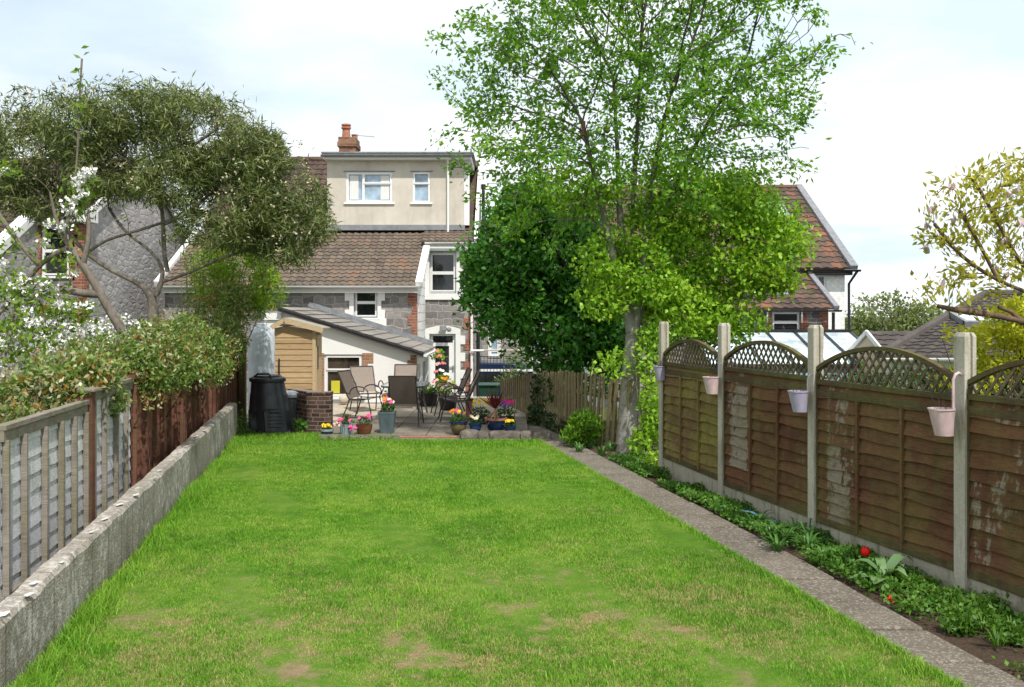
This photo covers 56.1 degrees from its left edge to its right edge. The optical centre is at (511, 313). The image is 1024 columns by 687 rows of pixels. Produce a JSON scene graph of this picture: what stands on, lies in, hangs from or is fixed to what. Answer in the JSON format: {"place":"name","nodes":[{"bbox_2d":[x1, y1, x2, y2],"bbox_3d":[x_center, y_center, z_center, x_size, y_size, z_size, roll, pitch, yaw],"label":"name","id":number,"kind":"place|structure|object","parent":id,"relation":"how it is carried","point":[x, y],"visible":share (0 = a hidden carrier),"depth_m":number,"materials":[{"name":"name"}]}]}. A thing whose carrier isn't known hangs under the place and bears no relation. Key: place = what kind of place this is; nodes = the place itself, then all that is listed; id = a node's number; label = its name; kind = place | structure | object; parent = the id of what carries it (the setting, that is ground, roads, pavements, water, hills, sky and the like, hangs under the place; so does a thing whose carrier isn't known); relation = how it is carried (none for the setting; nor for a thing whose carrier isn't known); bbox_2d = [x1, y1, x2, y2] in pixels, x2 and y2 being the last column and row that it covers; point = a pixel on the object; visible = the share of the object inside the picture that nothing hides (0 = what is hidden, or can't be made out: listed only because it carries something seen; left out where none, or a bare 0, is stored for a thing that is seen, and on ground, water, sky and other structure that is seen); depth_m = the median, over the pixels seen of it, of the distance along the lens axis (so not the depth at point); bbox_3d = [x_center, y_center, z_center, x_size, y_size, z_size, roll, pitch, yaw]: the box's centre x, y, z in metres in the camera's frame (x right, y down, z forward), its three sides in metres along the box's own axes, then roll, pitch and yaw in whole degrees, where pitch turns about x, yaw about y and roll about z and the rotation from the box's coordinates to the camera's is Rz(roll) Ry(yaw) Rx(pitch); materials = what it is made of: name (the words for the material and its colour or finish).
{"place":"outdoors","nodes":[
{"label":"outdoors","id":0,"kind":"place"},
{"bbox_2d":[318,416,527,437],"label":"patio","id":1,"kind":"structure","parent":0,"point":[429,426],"depth_m":17.82,"materials":[{"name":"stone"}]},
{"bbox_2d":[333,412,357,434],"bbox_3d":[-2.868,1.905,16.688,0.426,0.430,0.306,0,0,32],"label":"flower pot","id":2,"kind":"object","parent":1,"relation":"on","point":[346,427],"visible":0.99,"depth_m":16.62,"materials":[{"name":"metal"}]},
{"bbox_2d":[337,369,382,419],"bbox_3d":[-3.021,1.620,19.225,0.804,0.958,0.624,0,0,18],"label":"garden chair","id":3,"kind":"object","parent":1,"relation":"on","point":[349,387],"visible":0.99,"depth_m":19.30,"materials":[{"name":"fabric"}]},
{"bbox_2d":[356,414,372,434],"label":"flower pot","id":4,"kind":"object","parent":1,"relation":"on","point":[364,428],"visible":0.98,"depth_m":16.67,"materials":[{"name":"brown ceramic"}]},
{"bbox_2d":[377,397,396,433],"bbox_3d":[-2.212,1.789,16.891,0.339,0.661,0.328,0,0,0],"label":"flower pot","id":5,"kind":"object","parent":1,"relation":"on","point":[387,418],"visible":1,"depth_m":16.78,"materials":[{"name":"grey ceramic"}]},
{"bbox_2d":[388,376,423,426],"bbox_3d":[-2.006,1.620,18.020,0.625,0.958,0.805,0,0,2],"label":"garden chair","id":6,"kind":"object","parent":1,"relation":"on","point":[402,391],"visible":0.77,"depth_m":17.74,"materials":[{"name":"fabric"}]},
{"bbox_2d":[449,408,466,434],"bbox_3d":[-0.940,1.867,16.623,0.329,0.447,0.329,0,0,-33],"label":"flower pot","id":7,"kind":"object","parent":1,"relation":"on","point":[457,426],"visible":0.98,"depth_m":16.53,"materials":[{"name":"beige ceramic"}]},
{"bbox_2d":[438,370,480,421],"bbox_3d":[-1.042,1.620,18.911,0.804,0.958,0.625,0,0,-8],"label":"garden chair","id":8,"kind":"object","parent":1,"relation":"on","point":[471,390],"visible":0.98,"depth_m":18.76,"materials":[{"name":"metal"}]},
{"bbox_2d":[471,397,490,423],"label":"flowers","id":9,"kind":"object","parent":1,"relation":"on","point":[481,414],"visible":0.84,"depth_m":18.25,"materials":[{"name":"plant"}]},
{"bbox_2d":[478,387,508,430],"bbox_3d":[-0.301,1.615,16.629,0.560,0.830,0.480,0,0,-37],"label":"flower pot","id":10,"kind":"object","parent":1,"relation":"on","point":[495,422],"visible":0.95,"depth_m":16.61,"materials":[{"name":"blue ceramic"}]},
{"bbox_2d":[497,399,516,424],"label":"flowers","id":11,"kind":"object","parent":1,"relation":"on","point":[508,414],"visible":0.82,"depth_m":17.14,"materials":[{"name":"plant"}]},
{"bbox_2d":[333,396,525,422],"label":"patio","id":12,"kind":"structure","parent":0,"point":[364,409],"depth_m":20.77,"materials":[{"name":"stone"}]},
{"bbox_2d":[270,317,330,390],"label":"wooden shed","id":13,"kind":"structure","parent":12,"relation":"on","point":[298,357],"depth_m":20.49,"materials":[{"name":"beige wood"}]},
{"bbox_2d":[316,334,321,390],"bbox_3d":[-4.185,1.279,20.830,0.041,1.642,0.540,0,0,0],"label":"door","id":14,"kind":"structure","parent":13,"relation":"in","point":[318,337],"depth_m":20.84,"materials":[{"name":"beige wood"}]},
{"bbox_2d":[349,366,383,413],"bbox_3d":[-3.121,1.620,20.574,0.623,0.958,0.804,0,0,-24],"label":"garden chair","id":15,"kind":"object","parent":12,"relation":"on","point":[363,376],"visible":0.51,"depth_m":20.84,"materials":[{"name":"fabric"}]},
{"bbox_2d":[381,381,429,418],"bbox_3d":[-2.169,1.769,19.625,0.922,0.662,1.383,0,0,0],"label":"patio table","id":16,"kind":"object","parent":12,"relation":"on","point":[422,384],"visible":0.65,"depth_m":19.20,"materials":[{"name":"grey glass"}]},
{"bbox_2d":[394,364,418,407],"bbox_3d":[-2.377,1.620,21.280,0.625,0.958,0.805,0,0,-2],"label":"garden chair","id":17,"kind":"object","parent":12,"relation":"on","point":[405,369],"visible":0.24,"depth_m":21.62,"materials":[{"name":"fabric"}]},
{"bbox_2d":[418,384,437,405],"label":"flower pot","id":18,"kind":"object","parent":12,"relation":"on","point":[429,397],"visible":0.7,"depth_m":21.61,"materials":[{"name":"plastic"}]},
{"bbox_2d":[429,348,456,396],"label":"climbing rose","id":19,"kind":"object","parent":12,"relation":"on","point":[438,379],"visible":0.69,"depth_m":23.96,"materials":[{"name":"pink plant"}]},
{"bbox_2d":[439,383,457,409],"bbox_3d":[-1.396,1.802,20.900,0.425,0.584,0.420,0,0,0],"label":"flower pot","id":20,"kind":"object","parent":12,"relation":"on","point":[449,405],"visible":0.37,"depth_m":20.76,"materials":[{"name":"plastic"}]},
{"bbox_2d":[430,367,471,415],"bbox_3d":[-1.268,1.620,20.017,0.804,0.958,0.624,0,0,-12],"label":"garden chair","id":21,"kind":"object","parent":12,"relation":"on","point":[467,373],"visible":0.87,"depth_m":20.05,"materials":[{"name":"metal"}]},
{"bbox_2d":[491,347,531,386],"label":"shrub","id":22,"kind":"object","parent":12,"relation":"on","point":[512,371],"visible":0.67,"depth_m":24.10,"materials":[{"name":"green plant"}]},
{"bbox_2d":[0,317,889,519],"bbox_3d":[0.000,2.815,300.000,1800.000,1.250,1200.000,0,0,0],"label":"ground","id":23,"kind":"structure","parent":0,"point":[655,448],"depth_m":25.18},
{"bbox_2d":[0,45,134,393],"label":"blossom tree","id":24,"kind":"object","parent":23,"relation":"on","point":[31,313],"visible":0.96,"depth_m":11.32,"materials":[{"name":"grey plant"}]},
{"bbox_2d":[0,343,137,423],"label":"hedge shrub","id":25,"kind":"object","parent":23,"relation":"on","point":[67,372],"visible":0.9,"depth_m":8.92,"materials":[{"name":"green plant"}]},
{"bbox_2d":[0,313,151,396],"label":"whitish shrub","id":26,"kind":"object","parent":23,"relation":"on","point":[90,333],"visible":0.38,"depth_m":13.07,"materials":[{"name":"white plant"}]},
{"bbox_2d":[0,157,188,419],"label":"stone house","id":27,"kind":"structure","parent":23,"relation":"on","point":[131,258],"depth_m":24.87,"materials":[{"name":"grey stone"}]},
{"bbox_2d":[37,225,70,277],"bbox_3d":[-11.091,-1.497,23.335,0.823,1.293,0.170,0,0,0],"label":"window","id":28,"kind":"structure","parent":27,"relation":"in","point":[51,274],"depth_m":23.41,"materials":[{"name":"plastic"}]},
{"bbox_2d":[0,402,236,686],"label":"garden wall","id":29,"kind":"structure","parent":23,"relation":"on","point":[41,603],"depth_m":7.30,"materials":[{"name":"concrete"}]},
{"bbox_2d":[0,333,246,602],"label":"board fence","id":30,"kind":"object","parent":23,"relation":"on","point":[69,472],"visible":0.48,"depth_m":8.58,"materials":[{"name":"grey wood"}]},
{"bbox_2d":[56,327,214,430],"bbox_3d":[-4.381,1.150,10.742,1.679,2.015,2.558,0,0,0],"label":"hedge shrub","id":31,"kind":"object","parent":23,"relation":"on","point":[160,366],"visible":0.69,"depth_m":10.83,"materials":[{"name":"green plant"}]},
{"bbox_2d":[0,68,342,348],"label":"evergreen tree","id":32,"kind":"object","parent":23,"relation":"on","point":[266,213],"visible":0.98,"depth_m":14.64,"materials":[{"name":"green plant"}]},
{"bbox_2d":[129,308,242,417],"bbox_3d":[-4.562,1.042,13.048,1.498,2.237,3.447,0,0,-11],"label":"hedge shrub","id":33,"kind":"object","parent":23,"relation":"on","point":[218,347],"visible":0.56,"depth_m":13.23,"materials":[{"name":"green plant"}]},
{"bbox_2d":[169,278,255,378],"bbox_3d":[-5.161,0.750,16.978,1.330,2.814,2.429,0,0,0],"label":"hedge shrub","id":34,"kind":"object","parent":23,"relation":"on","point":[230,325],"visible":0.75,"depth_m":16.63,"materials":[{"name":"green plant"}]},
{"bbox_2d":[177,238,291,380],"bbox_3d":[-5.168,0.051,17.768,2.157,4.209,1.947,0,0,0],"label":"bamboo clump","id":35,"kind":"object","parent":23,"relation":"on","point":[215,269],"visible":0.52,"depth_m":17.61,"materials":[{"name":"green plant"}]},
{"bbox_2d":[236,401,259,438],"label":"weed clump","id":36,"kind":"object","parent":23,"relation":"on","point":[242,429],"visible":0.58,"depth_m":17.02,"materials":[{"name":"green plant"}]},
{"bbox_2d":[248,323,274,409],"bbox_3d":[-5.005,1.170,19.200,0.550,1.960,0.550,0,0,0],"label":"water tank","id":37,"kind":"object","parent":23,"relation":"on","point":[261,354],"visible":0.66,"depth_m":18.99,"materials":[{"name":"plastic"}]},
{"bbox_2d":[247,373,295,433],"bbox_3d":[-4.337,1.604,17.277,0.860,1.092,0.907,0,0,0],"label":"compost bin","id":38,"kind":"object","parent":23,"relation":"on","point":[269,410],"visible":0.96,"depth_m":17.02,"materials":[{"name":"plastic"}]},
{"bbox_2d":[286,390,297,426],"bbox_3d":[-4.233,1.810,18.300,0.470,0.680,0.470,0,0,0],"label":"dustbin","id":39,"kind":"object","parent":23,"relation":"on","point":[292,395],"visible":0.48,"depth_m":18.13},
{"bbox_2d":[292,417,308,431],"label":"weed clump","id":40,"kind":"object","parent":23,"relation":"on","point":[299,423],"visible":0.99,"depth_m":17.18,"materials":[{"name":"green plant"}]},
{"bbox_2d":[288,388,332,431],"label":"brick wall","id":41,"kind":"structure","parent":23,"relation":"on","point":[315,408],"depth_m":17.80,"materials":[{"name":"brick"}]},
{"bbox_2d":[154,123,485,413],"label":"stone house","id":42,"kind":"structure","parent":23,"relation":"on","point":[378,289],"depth_m":28.05,"materials":[{"name":"paint"}]},
{"bbox_2d":[325,354,361,399],"bbox_3d":[-3.939,1.481,22.425,1.029,1.051,0.150,0,0,0],"label":"window","id":43,"kind":"structure","parent":42,"relation":"in","point":[334,363],"depth_m":22.49,"materials":[{"name":"plastic"}]},
{"bbox_2d":[354,293,379,319],"bbox_3d":[-3.915,-0.266,25.735,0.774,0.872,0.170,0,0,0],"label":"window","id":44,"kind":"structure","parent":42,"relation":"in","point":[365,304],"depth_m":25.81,"materials":[{"name":"plastic"}]},
{"bbox_2d":[343,171,394,203],"bbox_3d":[-4.296,-3.788,28.925,1.547,1.010,0.150,0,0,0],"label":"window","id":45,"kind":"structure","parent":42,"relation":"in","point":[362,187],"depth_m":28.95,"materials":[{"name":"plastic"}]},
{"bbox_2d":[410,171,432,203],"bbox_3d":[-2.726,-3.788,28.925,0.680,1.010,0.150,0,0,0],"label":"window","id":46,"kind":"structure","parent":42,"relation":"in","point":[421,179],"depth_m":28.97,"materials":[{"name":"plastic"}]},
{"bbox_2d":[430,252,455,292],"bbox_3d":[-2.023,-1.199,28.195,0.787,1.199,0.070,0,0,0],"label":"window","id":47,"kind":"structure","parent":42,"relation":"in","point":[442,264],"depth_m":28.23,"materials":[{"name":"plastic"}]},
{"bbox_2d":[430,334,455,394],"bbox_3d":[-2.033,1.625,28.190,0.768,2.051,0.100,0,0,0],"label":"door","id":48,"kind":"structure","parent":42,"relation":"in","point":[447,342],"depth_m":28.19,"materials":[{"name":"plastic"}]},
{"bbox_2d":[459,429,478,439],"bbox_3d":[-0.717,2.110,16.382,0.373,0.257,0.336,0,0,0],"label":"edging stone","id":49,"kind":"object","parent":23,"relation":"on","point":[466,434],"visible":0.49,"depth_m":16.27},
{"bbox_2d":[469,414,482,430],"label":"flower pot","id":50,"kind":"object","parent":49,"relation":"on","point":[474,424],"visible":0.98,"depth_m":16.52,"materials":[{"name":"blue ceramic"}]},
{"bbox_2d":[478,382,499,396],"bbox_3d":[-0.612,2.243,25.500,0.580,0.775,0.680,0,0,0],"label":"wheelie bin","id":51,"kind":"object","parent":23,"relation":"on","point":[484,387],"visible":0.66,"depth_m":25.21,"materials":[{"name":"plastic"}]},
{"bbox_2d":[480,356,511,381],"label":"metal gate","id":52,"kind":"structure","parent":23,"relation":"on","point":[490,366],"depth_m":29.29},
{"bbox_2d":[489,430,506,438],"bbox_3d":[-0.223,2.110,16.432,0.403,0.213,0.278,0,0,0],"label":"edging stone","id":53,"kind":"object","parent":23,"relation":"on","point":[495,434],"visible":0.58,"depth_m":16.32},
{"bbox_2d":[481,360,532,396],"bbox_3d":[-0.473,2.555,33.834,2.486,1.722,1.732,0,0,0],"label":"parked van","id":54,"kind":"object","parent":23,"relation":"on","point":[495,368],"visible":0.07,"depth_m":33.00,"materials":[{"name":"blue paint"}]},
{"bbox_2d":[505,430,520,438],"bbox_3d":[0.019,2.110,16.432,0.352,0.208,0.272,0,0,0],"label":"edging stone","id":55,"kind":"object","parent":23,"relation":"on","point":[514,434],"visible":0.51,"depth_m":16.33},
{"bbox_2d":[503,419,516,430],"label":"flower pot","id":56,"kind":"object","parent":55,"relation":"on","point":[508,427],"visible":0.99,"depth_m":16.48,"materials":[{"name":"blue ceramic"}]},
{"bbox_2d":[481,220,577,373],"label":"terraced house","id":57,"kind":"structure","parent":23,"relation":"on","point":[495,346],"depth_m":50.00,"materials":[{"name":"stone"}]},
{"bbox_2d":[490,339,498,355],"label":"window","id":58,"kind":"structure","parent":57,"relation":"in","point":[495,346],"depth_m":50.01,"materials":[{"name":"plastic"}]},
{"bbox_2d":[532,430,551,438],"bbox_3d":[0.505,2.110,16.405,0.345,0.239,0.323,0,0,0],"label":"edging stone","id":59,"kind":"object","parent":23,"relation":"on","point":[542,434],"visible":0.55,"depth_m":16.28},
{"bbox_2d":[449,168,651,408],"bbox_3d":[0.813,-0.179,20.266,4.218,5.863,3.773,0,0,0],"label":"dark tree","id":60,"kind":"object","parent":23,"relation":"on","point":[526,286],"visible":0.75,"depth_m":19.42,"materials":[{"name":"green plant"}]},
{"bbox_2d":[500,369,631,449],"bbox_3d":[0.684,1.814,18.670,0.318,1.673,8.146,0,0,-14],"label":"picket fence","id":61,"kind":"object","parent":23,"relation":"on","point":[517,392],"visible":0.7,"depth_m":16.82,"materials":[{"name":"brown wood"}]},
{"bbox_2d":[526,373,567,434],"bbox_3d":[0.720,1.714,17.813,0.247,1.120,3.728,0,0,-13],"label":"ivy","id":62,"kind":"object","parent":61,"relation":"attached to","point":[538,411],"visible":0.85,"depth_m":18.49,"materials":[{"name":"green plant"}]},
{"bbox_2d":[589,308,691,466],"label":"sucker shoots","id":63,"kind":"object","parent":23,"relation":"on","point":[651,426],"visible":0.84,"depth_m":14.44,"materials":[{"name":"green plant"}]},
{"bbox_2d":[424,0,872,453],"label":"tall tree","id":64,"kind":"object","parent":23,"relation":"on","point":[643,61],"visible":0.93,"depth_m":14.77,"materials":[{"name":"green plant"}]},
{"bbox_2d":[524,150,821,358],"bbox_3d":[2.578,-0.219,15.465,4.808,4.857,2.797,0,0,0],"label":"lime tree","id":65,"kind":"object","parent":23,"relation":"on","point":[692,292],"visible":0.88,"depth_m":14.95,"materials":[{"name":"green plant"}]},
{"bbox_2d":[579,184,860,406],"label":"red roof house","id":66,"kind":"structure","parent":23,"relation":"on","point":[823,304],"depth_m":31.36,"materials":[{"name":"tile"}]},
{"bbox_2d":[772,312,799,328],"bbox_3d":[8.275,0.251,29.055,0.851,0.619,0.070,0,0,0],"label":"window","id":67,"kind":"structure","parent":66,"relation":"in","point":[780,320],"depth_m":29.09,"materials":[{"name":"plastic"}]},
{"bbox_2d":[540,426,1023,680],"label":"flower bed","id":68,"kind":"object","parent":23,"relation":"on","point":[982,648],"visible":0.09,"depth_m":6.71,"materials":[{"name":"soil"}]},
{"bbox_2d":[559,406,605,445],"bbox_3d":[1.116,1.832,15.517,0.767,0.683,0.759,0,0,-41],"label":"conifer bush","id":69,"kind":"object","parent":68,"relation":"on","point":[581,426],"visible":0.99,"depth_m":15.43,"materials":[{"name":"green plant"}]},
{"bbox_2d":[647,466,669,477],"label":"bed plant","id":70,"kind":"object","parent":68,"relation":"on","point":[654,473],"visible":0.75,"depth_m":12.61,"materials":[{"name":"green plant"}]},
{"bbox_2d":[744,510,773,519],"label":"leaf clump","id":71,"kind":"object","parent":68,"relation":"on","point":[759,515],"visible":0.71,"depth_m":9.73,"materials":[{"name":"green plant"}]},
{"bbox_2d":[751,520,787,540],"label":"leaf clump","id":72,"kind":"object","parent":68,"relation":"on","point":[769,530],"visible":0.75,"depth_m":9.06,"materials":[{"name":"green plant"}]},
{"bbox_2d":[761,532,796,551],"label":"leaf clump","id":73,"kind":"object","parent":68,"relation":"on","point":[776,544],"visible":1,"depth_m":8.65,"materials":[{"name":"green plant"}]},
{"bbox_2d":[752,519,807,544],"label":"leaf clump","id":74,"kind":"object","parent":68,"relation":"on","point":[782,535],"visible":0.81,"depth_m":8.93,"materials":[{"name":"green plant"}]},
{"bbox_2d":[789,529,830,549],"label":"leaf clump","id":75,"kind":"object","parent":68,"relation":"on","point":[807,539],"visible":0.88,"depth_m":8.75,"materials":[{"name":"green plant"}]},
{"bbox_2d":[604,451,1023,677],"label":"ground cover","id":76,"kind":"object","parent":68,"relation":"on","point":[710,499],"visible":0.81,"depth_m":8.01,"materials":[{"name":"green plant"}]},
{"bbox_2d":[812,527,836,542],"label":"bed plant","id":77,"kind":"object","parent":68,"relation":"on","point":[822,536],"visible":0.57,"depth_m":8.90,"materials":[{"name":"green plant"}]},
{"bbox_2d":[850,546,912,583],"bbox_3d":[2.933,2.041,7.648,0.448,0.219,0.559,0,0,36],"label":"tulip","id":78,"kind":"object","parent":68,"relation":"on","point":[894,560],"visible":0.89,"depth_m":7.71,"materials":[{"name":"green plant"}]},
{"bbox_2d":[904,572,938,592],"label":"bed plant","id":79,"kind":"object","parent":68,"relation":"on","point":[923,578],"visible":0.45,"depth_m":7.46,"materials":[{"name":"green plant"}]},
{"bbox_2d":[921,583,972,611],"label":"bed plant","id":80,"kind":"object","parent":68,"relation":"on","point":[952,590],"visible":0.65,"depth_m":7.05,"materials":[{"name":"green plant"}]},
{"bbox_2d":[938,610,980,637],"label":"bed plant","id":81,"kind":"object","parent":68,"relation":"on","point":[964,625],"visible":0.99,"depth_m":6.46,"materials":[{"name":"green plant"}]},
{"bbox_2d":[960,611,998,632],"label":"leaf clump","id":82,"kind":"object","parent":68,"relation":"on","point":[982,626],"visible":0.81,"depth_m":6.52,"materials":[{"name":"green plant"}]},
{"bbox_2d":[954,589,1010,620],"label":"bed plant","id":83,"kind":"object","parent":68,"relation":"on","point":[991,600],"visible":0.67,"depth_m":6.82,"materials":[{"name":"green plant"}]},
{"bbox_2d":[976,624,1023,647],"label":"leaf clump","id":84,"kind":"object","parent":68,"relation":"on","point":[996,638],"visible":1,"depth_m":6.22,"materials":[{"name":"green plant"}]},
{"bbox_2d":[986,615,1023,646],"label":"bed plant","id":85,"kind":"object","parent":68,"relation":"on","point":[1012,628],"visible":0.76,"depth_m":6.28,"materials":[{"name":"green plant"}]},
{"bbox_2d":[703,329,860,380],"bbox_3d":[7.748,2.611,27.165,4.819,4.277,3.270,0,0,0],"label":"conservatory","id":86,"kind":"object","parent":23,"relation":"on","point":[836,341],"visible":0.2,"depth_m":27.41,"materials":[{"name":"white glass"}]},
{"bbox_2d":[659,322,1023,620],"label":"panel fence","id":87,"kind":"object","parent":23,"relation":"on","point":[883,470],"visible":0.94,"depth_m":8.40,"materials":[{"name":"wood"}]},
{"bbox_2d":[653,356,666,379],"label":"hanging pot","id":88,"kind":"object","parent":87,"relation":"attached to","point":[659,370],"visible":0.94,"depth_m":12.78,"materials":[{"name":"plastic"}]},
{"bbox_2d":[702,363,720,393],"bbox_3d":[2.286,0.738,10.931,0.234,0.357,0.185,0,0,22],"label":"hanging pot","id":89,"kind":"object","parent":87,"relation":"attached to","point":[711,381],"visible":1,"depth_m":10.88,"materials":[{"name":"plastic"}]},
{"bbox_2d":[787,374,812,412],"bbox_3d":[2.735,0.753,9.101,0.238,0.362,0.190,0,0,23],"label":"hanging pot","id":90,"kind":"object","parent":87,"relation":"attached to","point":[798,399],"visible":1,"depth_m":9.05,"materials":[{"name":"plastic"}]},
{"bbox_2d":[927,371,961,436],"bbox_3d":[3.263,0.679,7.230,0.249,0.482,0.195,0,0,22],"label":"hanging pot","id":91,"kind":"object","parent":87,"relation":"attached to","point":[942,419],"visible":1,"depth_m":7.18,"materials":[{"name":"plastic"}]},
{"bbox_2d":[848,330,910,385],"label":"garage","id":92,"kind":"structure","parent":23,"relation":"on","point":[866,338],"depth_m":24.99,"materials":[{"name":"white paint"}]},
{"bbox_2d":[824,358,949,391],"bbox_3d":[5.403,1.585,13.501,2.312,1.944,1.372,0,0,0],"label":"hedge","id":93,"kind":"object","parent":23,"relation":"on","point":[911,374],"visible":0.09,"depth_m":13.40,"materials":[{"name":"green plant"}]},
{"bbox_2d":[845,287,946,336],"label":"tree","id":94,"kind":"object","parent":23,"relation":"on","point":[906,319],"visible":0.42,"depth_m":57.26,"materials":[{"name":"green plant"}]},
{"bbox_2d":[876,290,1023,396],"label":"bungalow","id":95,"kind":"object","parent":23,"relation":"on","point":[925,340],"visible":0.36,"depth_m":19.04,"materials":[{"name":"tile"}]},
{"bbox_2d":[910,146,1023,327],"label":"magnolia tree","id":96,"kind":"object","parent":23,"relation":"on","point":[997,221],"visible":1,"depth_m":9.58,"materials":[{"name":"yellow plant"}]},
{"bbox_2d":[921,293,1023,397],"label":"golden shrub","id":97,"kind":"object","parent":23,"relation":"on","point":[1013,335],"visible":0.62,"depth_m":10.43,"materials":[{"name":"yellow plant"}]},
{"bbox_2d":[932,356,1023,398],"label":"hedge","id":98,"kind":"object","parent":23,"relation":"on","point":[1002,394],"visible":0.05,"depth_m":11.29,"materials":[{"name":"green plant"}]},
{"bbox_2d":[1006,292,1023,398],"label":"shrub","id":99,"kind":"object","parent":23,"relation":"on","point":[1020,357],"visible":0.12,"depth_m":10.93,"materials":[{"name":"green plant"}]},
{"bbox_2d":[37,438,958,686],"bbox_3d":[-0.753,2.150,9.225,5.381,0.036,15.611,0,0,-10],"label":"lawn","id":100,"kind":"structure","parent":0,"point":[295,673],"depth_m":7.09,"materials":[{"name":"plant"}]},
{"bbox_2d":[1,435,250,686],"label":"wall grass","id":101,"kind":"structure","parent":100,"relation":"on","point":[99,602],"depth_m":6.93,"materials":[{"name":"plant"}]},
{"bbox_2d":[234,431,540,453],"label":"border grass","id":102,"kind":"structure","parent":100,"relation":"on","point":[469,442],"depth_m":15.93,"materials":[{"name":"plant"}]},
{"bbox_2d":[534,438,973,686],"bbox_3d":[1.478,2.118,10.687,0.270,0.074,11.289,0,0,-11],"label":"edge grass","id":103,"kind":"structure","parent":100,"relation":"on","point":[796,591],"depth_m":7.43,"materials":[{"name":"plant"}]},
{"bbox_2d":[0,0,1023,316],"label":"sky","id":104,"kind":"structure","parent":0,"point":[939,85],"materials":[{"name":"white"}]},
{"bbox_2d":[527,426,1023,686],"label":"path","id":105,"kind":"structure","parent":0,"point":[876,617],"depth_m":7.68,"materials":[{"name":"concrete"}]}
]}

